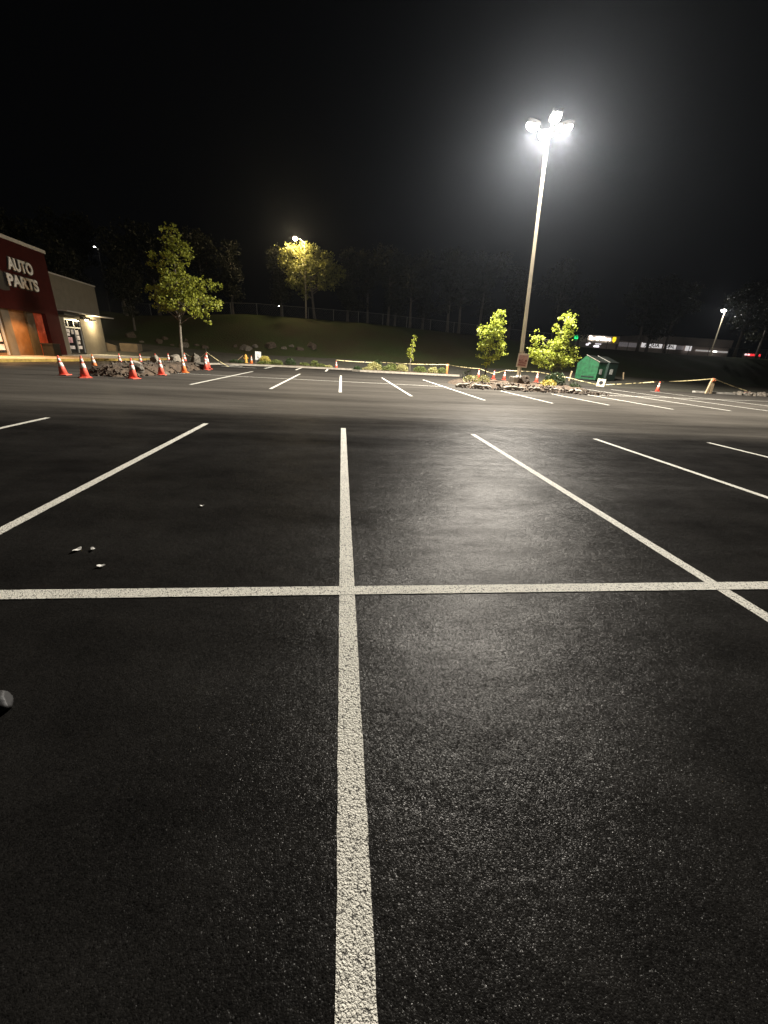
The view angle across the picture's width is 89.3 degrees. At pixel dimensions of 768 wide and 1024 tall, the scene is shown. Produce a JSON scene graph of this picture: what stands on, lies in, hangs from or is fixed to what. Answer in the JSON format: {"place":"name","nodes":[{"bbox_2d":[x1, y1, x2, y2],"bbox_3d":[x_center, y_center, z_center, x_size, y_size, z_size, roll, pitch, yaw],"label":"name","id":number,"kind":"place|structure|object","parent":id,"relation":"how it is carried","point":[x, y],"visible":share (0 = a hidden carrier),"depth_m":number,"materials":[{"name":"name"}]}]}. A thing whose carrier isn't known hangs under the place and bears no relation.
{"place":"outdoors","nodes":[
{"label":"outdoors","id":0,"kind":"place"},
{"bbox_2d":[0,354,166,358],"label":"pavement","id":1,"kind":"structure","parent":0,"point":[60,357],"depth_m":28.20,"materials":[{"name":"concrete"}]},
{"bbox_2d":[40,343,61,355],"bbox_3d":[-24.301,-11.871,28.433,0.800,0.840,1.000,-1,22,-11],"label":"litter bin","id":2,"kind":"object","parent":1,"relation":"on","point":[50,349],"visible":0.93,"depth_m":28.11,"materials":[{"name":"black rubber"}]},
{"bbox_2d":[88,360,210,376],"bbox_3d":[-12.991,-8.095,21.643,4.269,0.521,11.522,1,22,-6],"label":"rubble","id":3,"kind":"object","parent":0,"point":[120,371],"visible":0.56,"depth_m":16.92,"materials":[{"name":"soil"}]},
{"bbox_2d":[127,362,144,373],"bbox_3d":[-11.364,-6.544,17.742,0.744,0.565,0.568,-6,24,-22],"label":"boulder","id":4,"kind":"object","parent":3,"relation":"on","point":[139,367],"visible":0.66,"depth_m":17.63,"materials":[{"name":"stone"}]},
{"bbox_2d":[109,360,189,364],"bbox_3d":[-13.620,-8.780,22.891,1.906,0.287,8.980,1,22,-6],"label":"rubble","id":5,"kind":"object","parent":3,"relation":"on","point":[162,361],"visible":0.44,"depth_m":22.29,"materials":[{"name":"stone"}]},
{"bbox_2d":[150,355,158,362],"bbox_3d":[-13.823,-9.111,23.576,0.626,0.798,0.521,4,22,2],"label":"boulder","id":6,"kind":"object","parent":3,"relation":"on","point":[154,359],"visible":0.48,"depth_m":23.31,"materials":[{"name":"stone"}]},
{"bbox_2d":[170,354,180,361],"bbox_3d":[-13.788,-10.007,25.706,0.644,0.839,0.735,20,28,36],"label":"boulder","id":7,"kind":"object","parent":3,"relation":"on","point":[175,357],"visible":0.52,"depth_m":25.46,"materials":[{"name":"stone"}]},
{"bbox_2d":[141,222,223,359],"bbox_3d":[-13.307,-14.160,25.714,5.231,8.520,2.812,1,22,-6],"label":"maple tree","id":8,"kind":"object","parent":3,"relation":"on","point":[178,301],"visible":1,"depth_m":25.22,"materials":[{"name":"green plant"}]},
{"bbox_2d":[191,353,199,361],"bbox_3d":[-12.905,-10.256,26.627,0.685,1.192,0.601,17,26,31],"label":"boulder","id":9,"kind":"object","parent":3,"relation":"on","point":[195,357],"visible":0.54,"depth_m":26.37,"materials":[{"name":"stone"}]},
{"bbox_2d":[194,362,203,368],"bbox_3d":[-11.783,-9.316,24.823,0.887,0.524,0.726,-13,27,-35],"label":"boulder","id":10,"kind":"object","parent":3,"relation":"on","point":[200,364],"visible":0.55,"depth_m":24.63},
{"bbox_2d":[225,362,351,368],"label":"soil","id":11,"kind":"structure","parent":0,"point":[276,364],"depth_m":35.29,"materials":[{"name":"soil"}]},
{"bbox_2d":[227,359,243,362],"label":"shrub","id":12,"kind":"object","parent":11,"relation":"on","point":[235,361],"visible":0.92,"depth_m":34.37,"materials":[{"name":"green plant"}]},
{"bbox_2d":[255,351,260,359],"bbox_3d":[-11.733,-14.414,36.262,0.520,1.020,0.046,-1,22,-15],"label":"white board","id":13,"kind":"object","parent":11,"relation":"on","point":[257,355],"visible":0.88,"depth_m":36.18,"materials":[{"name":"metal"}]},
{"bbox_2d":[259,356,269,362],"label":"shrub","id":14,"kind":"object","parent":11,"relation":"on","point":[264,358],"visible":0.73,"depth_m":36.09,"materials":[{"name":"yellow plant"}]},
{"bbox_2d":[271,359,282,364],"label":"shrub","id":15,"kind":"object","parent":11,"relation":"on","point":[277,361],"visible":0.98,"depth_m":35.41,"materials":[{"name":"green plant"}]},
{"bbox_2d":[284,358,296,365],"bbox_3d":[-8.683,-13.913,36.056,1.227,0.798,1.098,1,22,-6],"label":"shrub","id":16,"kind":"object","parent":11,"relation":"on","point":[288,362],"visible":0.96,"depth_m":35.88,"materials":[{"name":"green plant"}]},
{"bbox_2d":[0,361,767,1023],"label":"parking lot","id":17,"kind":"structure","parent":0,"point":[566,799],"depth_m":1.75,"materials":[{"name":"asphalt"}]},
{"bbox_2d":[0,690,13,711],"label":"rock","id":18,"kind":"object","parent":17,"relation":"on","point":[6,700],"visible":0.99,"depth_m":1.62,"materials":[{"name":"stone"}]},
{"bbox_2d":[0,417,46,428],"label":"parking line","id":19,"kind":"object","parent":17,"relation":"on","point":[23,423],"visible":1,"depth_m":6.88,"materials":[{"name":"paint"}]},
{"bbox_2d":[0,233,113,355],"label":"auto parts shop","id":20,"kind":"structure","parent":17,"relation":"on","point":[40,303],"depth_m":28.34,"materials":[{"name":"red paint"}]},
{"bbox_2d":[0,319,10,354],"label":"shop window","id":21,"kind":"structure","parent":20,"relation":"in","point":[4,348],"depth_m":25.09,"materials":[{"name":"glass"}]},
{"bbox_2d":[63,317,85,354],"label":"shop door","id":22,"kind":"structure","parent":20,"relation":"in","point":[73,328],"depth_m":32.80,"materials":[{"name":"glass"}]},
{"bbox_2d":[56,355,71,375],"bbox_3d":[-13.242,-6.007,15.930,0.399,0.775,0.399,-5,23,-4],"label":"traffic cone","id":23,"kind":"object","parent":17,"relation":"on","point":[62,370],"visible":1,"depth_m":15.90,"materials":[{"name":"orange plastic"}]},
{"bbox_2d":[0,358,166,361],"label":"kerb","id":24,"kind":"structure","parent":17,"relation":"on","point":[62,360],"depth_m":25.82,"materials":[{"name":"concrete"}]},
{"bbox_2d":[78,356,92,377],"bbox_3d":[-11.939,-5.757,15.413,0.426,0.827,0.426,22,29,39],"label":"traffic cone","id":25,"kind":"object","parent":17,"relation":"on","point":[84,373],"visible":1,"depth_m":15.38,"materials":[{"name":"orange plastic"}]},
{"bbox_2d":[0,423,208,533],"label":"parking line","id":26,"kind":"object","parent":17,"relation":"on","point":[20,520],"visible":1,"depth_m":4.06,"materials":[{"name":"paint"}]},
{"bbox_2d":[125,358,140,378],"bbox_3d":[-10.484,-5.974,16.171,0.418,0.812,0.418,11,23,11],"label":"traffic cone","id":27,"kind":"object","parent":17,"relation":"on","point":[132,373],"visible":1,"depth_m":16.14,"materials":[{"name":"orange plastic"}]},
{"bbox_2d":[157,358,165,374],"bbox_3d":[-10.775,-7.005,18.734,0.399,0.775,0.399,-4,21,-16],"label":"traffic cone","id":28,"kind":"object","parent":17,"relation":"on","point":[160,370],"visible":0.98,"depth_m":18.69,"materials":[{"name":"orange plastic"}]},
{"bbox_2d":[179,358,188,372],"bbox_3d":[-10.911,-7.980,21.131,0.399,0.775,0.399,-1,22,-7],"label":"traffic cone","id":29,"kind":"object","parent":17,"relation":"on","point":[183,368],"visible":0.98,"depth_m":21.10,"materials":[{"name":"orange plastic"}]},
{"bbox_2d":[202,357,209,369],"bbox_3d":[-11.265,-9.379,24.549,0.399,0.775,0.399,4,22,2],"label":"traffic cone","id":30,"kind":"object","parent":17,"relation":"on","point":[205,365],"visible":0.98,"depth_m":24.51,"materials":[{"name":"orange plastic"}]},
{"bbox_2d":[210,363,351,369],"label":"kerb","id":31,"kind":"structure","parent":17,"relation":"on","point":[279,366],"depth_m":34.61,"materials":[{"name":"concrete"}]},
{"bbox_2d":[339,375,341,391],"bbox_3d":[-2.342,-7.037,20.991,0.124,0.001,12.270,1,22,-6],"label":"parking line","id":32,"kind":"object","parent":17,"relation":"on","point":[340,386],"visible":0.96,"depth_m":18.81,"materials":[{"name":"paint"}]},
{"bbox_2d":[335,428,377,1023],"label":"parking line","id":33,"kind":"object","parent":17,"relation":"on","point":[355,994],"visible":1,"depth_m":1.27,"materials":[{"name":"paint"}]},
{"bbox_2d":[0,581,767,598],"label":"parking line","id":34,"kind":"object","parent":17,"relation":"on","point":[178,592],"visible":1,"depth_m":2.57,"materials":[{"name":"paint"}]},
{"bbox_2d":[471,434,767,621],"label":"parking line","id":35,"kind":"object","parent":17,"relation":"on","point":[753,608],"visible":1,"depth_m":3.48,"materials":[{"name":"paint"}]},
{"bbox_2d":[595,439,767,498],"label":"parking line","id":36,"kind":"object","parent":17,"relation":"on","point":[729,484],"visible":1,"depth_m":6.06,"materials":[{"name":"paint"}]},
{"bbox_2d":[705,378,715,393],"bbox_3d":[24.747,-9.535,29.447,0.519,1.160,0.255,1,22,-6],"label":"timber post","id":37,"kind":"object","parent":17,"relation":"on","point":[710,387],"visible":0.99,"depth_m":29.44,"materials":[{"name":"beige wood"}]},
{"bbox_2d":[605,378,711,384],"bbox_3d":[21.047,-9.894,29.617,7.499,0.982,1.303,8,22,11],"label":"barrier tape","id":38,"kind":"object","parent":37,"relation":"attached to","point":[659,381],"visible":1,"depth_m":29.31,"materials":[{"name":"plastic"}]},
{"bbox_2d":[707,442,767,456],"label":"parking line","id":39,"kind":"object","parent":17,"relation":"on","point":[739,450],"visible":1,"depth_m":8.02,"materials":[{"name":"paint"}]},
{"bbox_2d":[0,0,767,358],"label":"sky","id":40,"kind":"structure","parent":0,"point":[334,125],"materials":[{"name":"black"}]},
{"bbox_2d":[362,369,446,373],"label":"soil","id":41,"kind":"structure","parent":0,"point":[407,371],"depth_m":35.46,"materials":[{"name":"soil"}]},
{"bbox_2d":[367,361,381,369],"bbox_3d":[-0.854,-13.357,35.613,1.464,0.813,1.330,1,22,-6],"label":"shrub","id":42,"kind":"object","parent":41,"relation":"on","point":[375,365],"visible":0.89,"depth_m":35.42,"materials":[{"name":"yellow plant"}]},
{"bbox_2d":[382,365,395,370],"bbox_3d":[0.408,-12.947,35.057,1.312,0.598,1.018,1,22,-6],"label":"shrub","id":43,"kind":"object","parent":41,"relation":"on","point":[384,368],"visible":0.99,"depth_m":34.82,"materials":[{"name":"green plant"}]},
{"bbox_2d":[396,364,407,370],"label":"shrub","id":44,"kind":"object","parent":41,"relation":"on","point":[402,367],"visible":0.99,"depth_m":35.42,"materials":[{"name":"yellow plant"}]},
{"bbox_2d":[407,335,416,371],"bbox_3d":[2.484,-14.469,35.628,0.983,3.230,0.766,1,22,-6],"label":"sapling","id":45,"kind":"object","parent":41,"relation":"on","point":[410,352],"visible":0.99,"depth_m":35.44,"materials":[{"name":"green plant"}]},
{"bbox_2d":[413,365,426,371],"bbox_3d":[3.326,-13.161,35.905,1.352,0.730,1.195,1,22,-6],"label":"shrub","id":46,"kind":"object","parent":41,"relation":"on","point":[421,369],"visible":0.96,"depth_m":35.75,"materials":[{"name":"green plant"}]},
{"bbox_2d":[427,367,437,372],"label":"shrub","id":47,"kind":"object","parent":41,"relation":"on","point":[432,369],"visible":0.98,"depth_m":35.74,"materials":[{"name":"yellow plant"}]},
{"bbox_2d":[99,310,767,386],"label":"grass hill","id":48,"kind":"structure","parent":0,"point":[224,333],"depth_m":53.20,"materials":[{"name":"plant"}]},
{"bbox_2d":[101,267,145,330],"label":"tree","id":49,"kind":"object","parent":48,"relation":"on","point":[131,290],"visible":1,"depth_m":46.24,"materials":[{"name":"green plant"}]},
{"bbox_2d":[125,331,135,337],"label":"boulder","id":50,"kind":"object","parent":48,"relation":"on","point":[130,334],"visible":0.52,"depth_m":45.39,"materials":[{"name":"stone"}]},
{"bbox_2d":[110,216,178,314],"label":"tree","id":51,"kind":"object","parent":48,"relation":"on","point":[143,244],"visible":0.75,"depth_m":52.53,"materials":[{"name":"green plant"}]},
{"bbox_2d":[172,224,225,314],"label":"tree","id":52,"kind":"object","parent":48,"relation":"on","point":[199,261],"visible":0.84,"depth_m":55.80,"materials":[{"name":"green plant"}]},
{"bbox_2d":[208,237,245,313],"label":"tree","id":53,"kind":"object","parent":48,"relation":"on","point":[231,287],"visible":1,"depth_m":55.65,"materials":[{"name":"green plant"}]},
{"bbox_2d":[239,344,251,350],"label":"boulder","id":54,"kind":"object","parent":48,"relation":"on","point":[245,347],"visible":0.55,"depth_m":46.60,"materials":[{"name":"stone"}]},
{"bbox_2d":[265,342,276,348],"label":"boulder","id":55,"kind":"object","parent":48,"relation":"on","point":[269,345],"visible":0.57,"depth_m":48.27,"materials":[{"name":"stone"}]},
{"bbox_2d":[263,242,293,316],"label":"tree","id":56,"kind":"object","parent":48,"relation":"on","point":[280,290],"visible":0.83,"depth_m":58.73,"materials":[{"name":"green plant"}]},
{"bbox_2d":[292,236,306,317],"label":"street lamp","id":57,"kind":"object","parent":48,"relation":"on","point":[294,238],"visible":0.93,"depth_m":57.11,"materials":[{"name":"metal"}]},
{"bbox_2d":[274,240,346,318],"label":"tree","id":58,"kind":"object","parent":48,"relation":"on","point":[292,267],"visible":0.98,"depth_m":56.67,"materials":[{"name":"green plant"}]},
{"bbox_2d":[307,342,315,349],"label":"boulder","id":59,"kind":"object","parent":48,"relation":"on","point":[311,345],"visible":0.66,"depth_m":49.50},
{"bbox_2d":[332,247,363,321],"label":"tree","id":60,"kind":"object","parent":48,"relation":"on","point":[348,298],"visible":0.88,"depth_m":59.19,"materials":[{"name":"green plant"}]},
{"bbox_2d":[351,248,385,322],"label":"tree","id":61,"kind":"object","parent":48,"relation":"on","point":[370,277],"visible":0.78,"depth_m":62.00,"materials":[{"name":"green plant"}]},
{"bbox_2d":[368,243,409,324],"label":"tree","id":62,"kind":"object","parent":48,"relation":"on","point":[385,263],"visible":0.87,"depth_m":58.89,"materials":[{"name":"green plant"}]},
{"bbox_2d":[380,263,408,325],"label":"tree","id":63,"kind":"object","parent":48,"relation":"on","point":[394,311],"visible":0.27,"depth_m":62.18,"materials":[{"name":"green plant"}]},
{"bbox_2d":[393,253,437,327],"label":"tree","id":64,"kind":"object","parent":48,"relation":"on","point":[411,278],"visible":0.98,"depth_m":58.36,"materials":[{"name":"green plant"}]},
{"bbox_2d":[409,248,441,328],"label":"tree","id":65,"kind":"object","parent":48,"relation":"on","point":[421,305],"visible":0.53,"depth_m":63.54,"materials":[{"name":"green plant"}]},
{"bbox_2d":[121,302,767,358],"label":"chain link fence","id":66,"kind":"object","parent":48,"relation":"on","point":[476,330],"visible":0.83,"depth_m":60.74,"materials":[{"name":"metal"}]},
{"bbox_2d":[428,245,475,331],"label":"tree","id":67,"kind":"object","parent":48,"relation":"on","point":[454,254],"visible":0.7,"depth_m":59.13,"materials":[{"name":"green plant"}]},
{"bbox_2d":[432,254,485,333],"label":"tree","id":68,"kind":"object","parent":48,"relation":"on","point":[460,298],"visible":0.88,"depth_m":59.08,"materials":[{"name":"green plant"}]},
{"bbox_2d":[466,247,517,335],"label":"tree","id":69,"kind":"object","parent":48,"relation":"on","point":[490,267],"visible":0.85,"depth_m":60.01,"materials":[{"name":"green plant"}]},
{"bbox_2d":[498,261,535,338],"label":"tree","id":70,"kind":"object","parent":48,"relation":"on","point":[512,314],"visible":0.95,"depth_m":64.28,"materials":[{"name":"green plant"}]},
{"bbox_2d":[535,256,580,343],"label":"tree","id":71,"kind":"object","parent":48,"relation":"on","point":[561,277],"visible":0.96,"depth_m":61.91,"materials":[{"name":"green plant"}]},
{"bbox_2d":[570,279,605,346],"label":"tree","id":72,"kind":"object","parent":48,"relation":"on","point":[584,316],"visible":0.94,"depth_m":66.87,"materials":[{"name":"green plant"}]},
{"bbox_2d":[617,276,676,350],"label":"tree","id":73,"kind":"object","parent":48,"relation":"on","point":[645,295],"visible":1,"depth_m":64.44,"materials":[{"name":"green plant"}]},
{"bbox_2d":[634,273,683,351],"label":"tree","id":74,"kind":"object","parent":48,"relation":"on","point":[650,330],"visible":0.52,"depth_m":65.73,"materials":[{"name":"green plant"}]},
{"bbox_2d":[652,279,707,352],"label":"tree","id":75,"kind":"object","parent":48,"relation":"on","point":[683,303],"visible":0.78,"depth_m":66.30,"materials":[{"name":"green plant"}]},
{"bbox_2d":[709,309,725,355],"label":"street lamp","id":76,"kind":"object","parent":48,"relation":"on","point":[723,310],"visible":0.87,"depth_m":74.24,"materials":[{"name":"metal"}]},
{"bbox_2d":[717,277,767,356],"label":"tree","id":77,"kind":"object","parent":48,"relation":"on","point":[750,299],"visible":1,"depth_m":65.57,"materials":[{"name":"green plant"}]},
{"bbox_2d":[744,283,767,357],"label":"tree","id":78,"kind":"object","parent":48,"relation":"on","point":[761,336],"visible":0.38,"depth_m":70.98,"materials":[{"name":"green plant"}]},
{"bbox_2d":[103,339,767,393],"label":"back drive","id":79,"kind":"structure","parent":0,"point":[149,350],"depth_m":41.68,"materials":[{"name":"concrete"}]},
{"bbox_2d":[105,342,117,351],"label":"ramp wall","id":80,"kind":"structure","parent":79,"relation":"on","point":[110,347],"depth_m":38.41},
{"bbox_2d":[352,369,459,376],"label":"kerb","id":81,"kind":"structure","parent":79,"relation":"on","point":[405,373],"depth_m":34.26,"materials":[{"name":"concrete"}]},
{"bbox_2d":[455,383,469,387],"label":"kerb block","id":82,"kind":"structure","parent":79,"relation":"on","point":[459,385],"depth_m":21.55,"materials":[{"name":"concrete"}]},
{"bbox_2d":[503,386,524,389],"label":"kerb block","id":83,"kind":"structure","parent":79,"relation":"on","point":[511,387],"depth_m":21.49,"materials":[{"name":"concrete"}]},
{"bbox_2d":[574,355,606,380],"bbox_3d":[20.839,-14.470,39.045,1.939,2.426,2.194,-15,28,-37],"label":"dumpster","id":84,"kind":"object","parent":79,"relation":"on","point":[591,367],"visible":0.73,"depth_m":38.49,"materials":[{"name":"green paint"}]},
{"bbox_2d":[596,378,605,386],"bbox_3d":[17.314,-10.306,31.031,0.580,0.600,0.240,15,25,19],"label":"square board","id":85,"kind":"object","parent":79,"relation":"on","point":[600,382],"visible":0.87,"depth_m":30.99,"materials":[{"name":"white wood"}]},
{"bbox_2d":[598,356,619,380],"bbox_3d":[22.489,-14.749,39.940,1.889,2.376,2.141,-11,26,-32],"label":"dumpster","id":86,"kind":"object","parent":79,"relation":"on","point":[611,370],"visible":0.38,"depth_m":39.18,"materials":[{"name":"green paint"}]},
{"bbox_2d":[692,391,757,395],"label":"kerb","id":87,"kind":"structure","parent":79,"relation":"on","point":[719,393],"depth_m":29.78,"materials":[{"name":"concrete"}]},
{"bbox_2d":[733,391,767,396],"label":"rubble","id":88,"kind":"object","parent":79,"relation":"on","point":[762,394],"visible":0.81,"depth_m":29.68,"materials":[{"name":"stone"}]},
{"bbox_2d":[447,379,584,393],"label":"soil","id":89,"kind":"structure","parent":0,"point":[455,381],"depth_m":23.22,"materials":[{"name":"soil"}]},
{"bbox_2d":[462,375,481,382],"bbox_3d":[5.084,-7.683,22.508,1.148,0.540,0.831,1,22,-6],"label":"flowering plant","id":90,"kind":"object","parent":89,"relation":"on","point":[468,378],"visible":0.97,"depth_m":22.41,"materials":[{"name":"yellow plant"}]},
{"bbox_2d":[471,383,491,388],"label":"kerb block","id":91,"kind":"structure","parent":89,"relation":"on","point":[478,385],"depth_m":21.42,"materials":[{"name":"concrete"}]},
{"bbox_2d":[476,375,489,382],"bbox_3d":[5.819,-7.771,22.767,0.786,0.549,0.736,15,25,27],"label":"flowering plant","id":92,"kind":"object","parent":89,"relation":"on","point":[486,379],"visible":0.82,"depth_m":22.67,"materials":[{"name":"yellow plant"}]},
{"bbox_2d":[475,309,508,380],"bbox_3d":[6.685,-10.283,24.308,2.229,4.345,1.441,1,22,-6],"label":"young maple","id":93,"kind":"object","parent":89,"relation":"on","point":[496,333],"visible":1,"depth_m":24.00,"materials":[{"name":"green plant"}]},
{"bbox_2d":[516,351,529,382],"bbox_3d":[8.495,-8.938,24.112,0.640,1.900,0.070,11,23,11],"label":"parking sign","id":94,"kind":"object","parent":89,"relation":"on","point":[522,360],"visible":0.98,"depth_m":23.93,"materials":[{"name":"metal"}]},
{"bbox_2d":[518,375,529,383],"bbox_3d":[8.580,-8.064,24.019,0.825,0.705,0.695,-33,48,-9],"label":"root ball","id":95,"kind":"object","parent":89,"relation":"on","point":[524,379],"visible":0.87,"depth_m":23.82,"materials":[{"name":"soil"}]},
{"bbox_2d":[461,382,608,395],"bbox_3d":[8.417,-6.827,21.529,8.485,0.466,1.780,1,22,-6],"label":"rubble","id":96,"kind":"object","parent":89,"relation":"on","point":[587,392],"visible":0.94,"depth_m":21.49,"materials":[{"name":"stone"}]},
{"bbox_2d":[508,108,574,382],"bbox_3d":[8.342,-14.257,22.729,2.115,13.270,2.060,-17,29,-40],"label":"light pole","id":97,"kind":"object","parent":89,"relation":"on","point":[532,124],"visible":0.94,"depth_m":21.12,"materials":[{"name":"metal"}]},
{"bbox_2d":[540,379,555,386],"bbox_3d":[9.834,-7.721,23.341,1.042,0.511,0.827,5,22,6],"label":"flowering plant","id":98,"kind":"object","parent":89,"relation":"on","point":[544,382],"visible":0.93,"depth_m":23.22,"materials":[{"name":"yellow plant"}]},
{"bbox_2d":[527,309,581,381],"bbox_3d":[11.094,-10.576,25.309,3.894,4.604,1.658,1,22,-6],"label":"young maple","id":99,"kind":"object","parent":89,"relation":"on","point":[552,353],"visible":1,"depth_m":25.10,"materials":[{"name":"green plant"}]},
{"bbox_2d":[545,372,565,384],"bbox_3d":[11.087,-8.596,25.134,1.563,0.908,1.085,1,22,-6],"label":"dark shrub","id":100,"kind":"object","parent":89,"relation":"on","point":[556,378],"visible":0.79,"depth_m":24.99,"materials":[{"name":"green plant"}]},
{"label":"far land","id":101,"kind":"structure","parent":0,"visible":0},
{"bbox_2d":[94,246,110,311],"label":"street lamp","id":102,"kind":"object","parent":101,"relation":"on","point":[104,282],"visible":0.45,"depth_m":85.59,"materials":[{"name":"metal"}]},
{"bbox_2d":[555,334,619,348],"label":"parcel shop","id":103,"kind":"structure","parent":101,"relation":"on","point":[598,343],"depth_m":96.82,"materials":[{"name":"white"}]},
{"bbox_2d":[615,335,733,356],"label":"long shop","id":104,"kind":"structure","parent":101,"relation":"on","point":[700,343],"depth_m":99.32,"materials":[{"name":"white"}]},
{"bbox_2d":[618,342,636,346],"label":"window","id":105,"kind":"structure","parent":104,"relation":"in","point":[632,344],"depth_m":97.97,"materials":[{"name":"grey"}]},
{"bbox_2d":[742,353,760,358],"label":"red sign","id":106,"kind":"object","parent":101,"relation":"on","point":[749,355],"visible":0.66,"depth_m":102.24,"materials":[{"name":"red"}]},
{"label":"ground","id":107,"kind":"structure","parent":0,"visible":0},
{"bbox_2d":[119,343,142,351],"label":"block wall","id":108,"kind":"structure","parent":107,"relation":"on","point":[126,347],"depth_m":38.96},
{"bbox_3d":[5.977,-13.532,36.918,0.280,0.980,0.110,1,22,-6],"label":"wooden stake","id":109,"kind":"object","parent":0,"visible":0},
{"bbox_2d":[338,360,445,364],"bbox_3d":[0.749,-14.382,37.397,10.558,0.252,1.082,4,22,1],"label":"barrier tape","id":110,"kind":"object","parent":109,"relation":"attached to","point":[397,363],"visible":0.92,"depth_m":37.28,"materials":[{"name":"plastic"}]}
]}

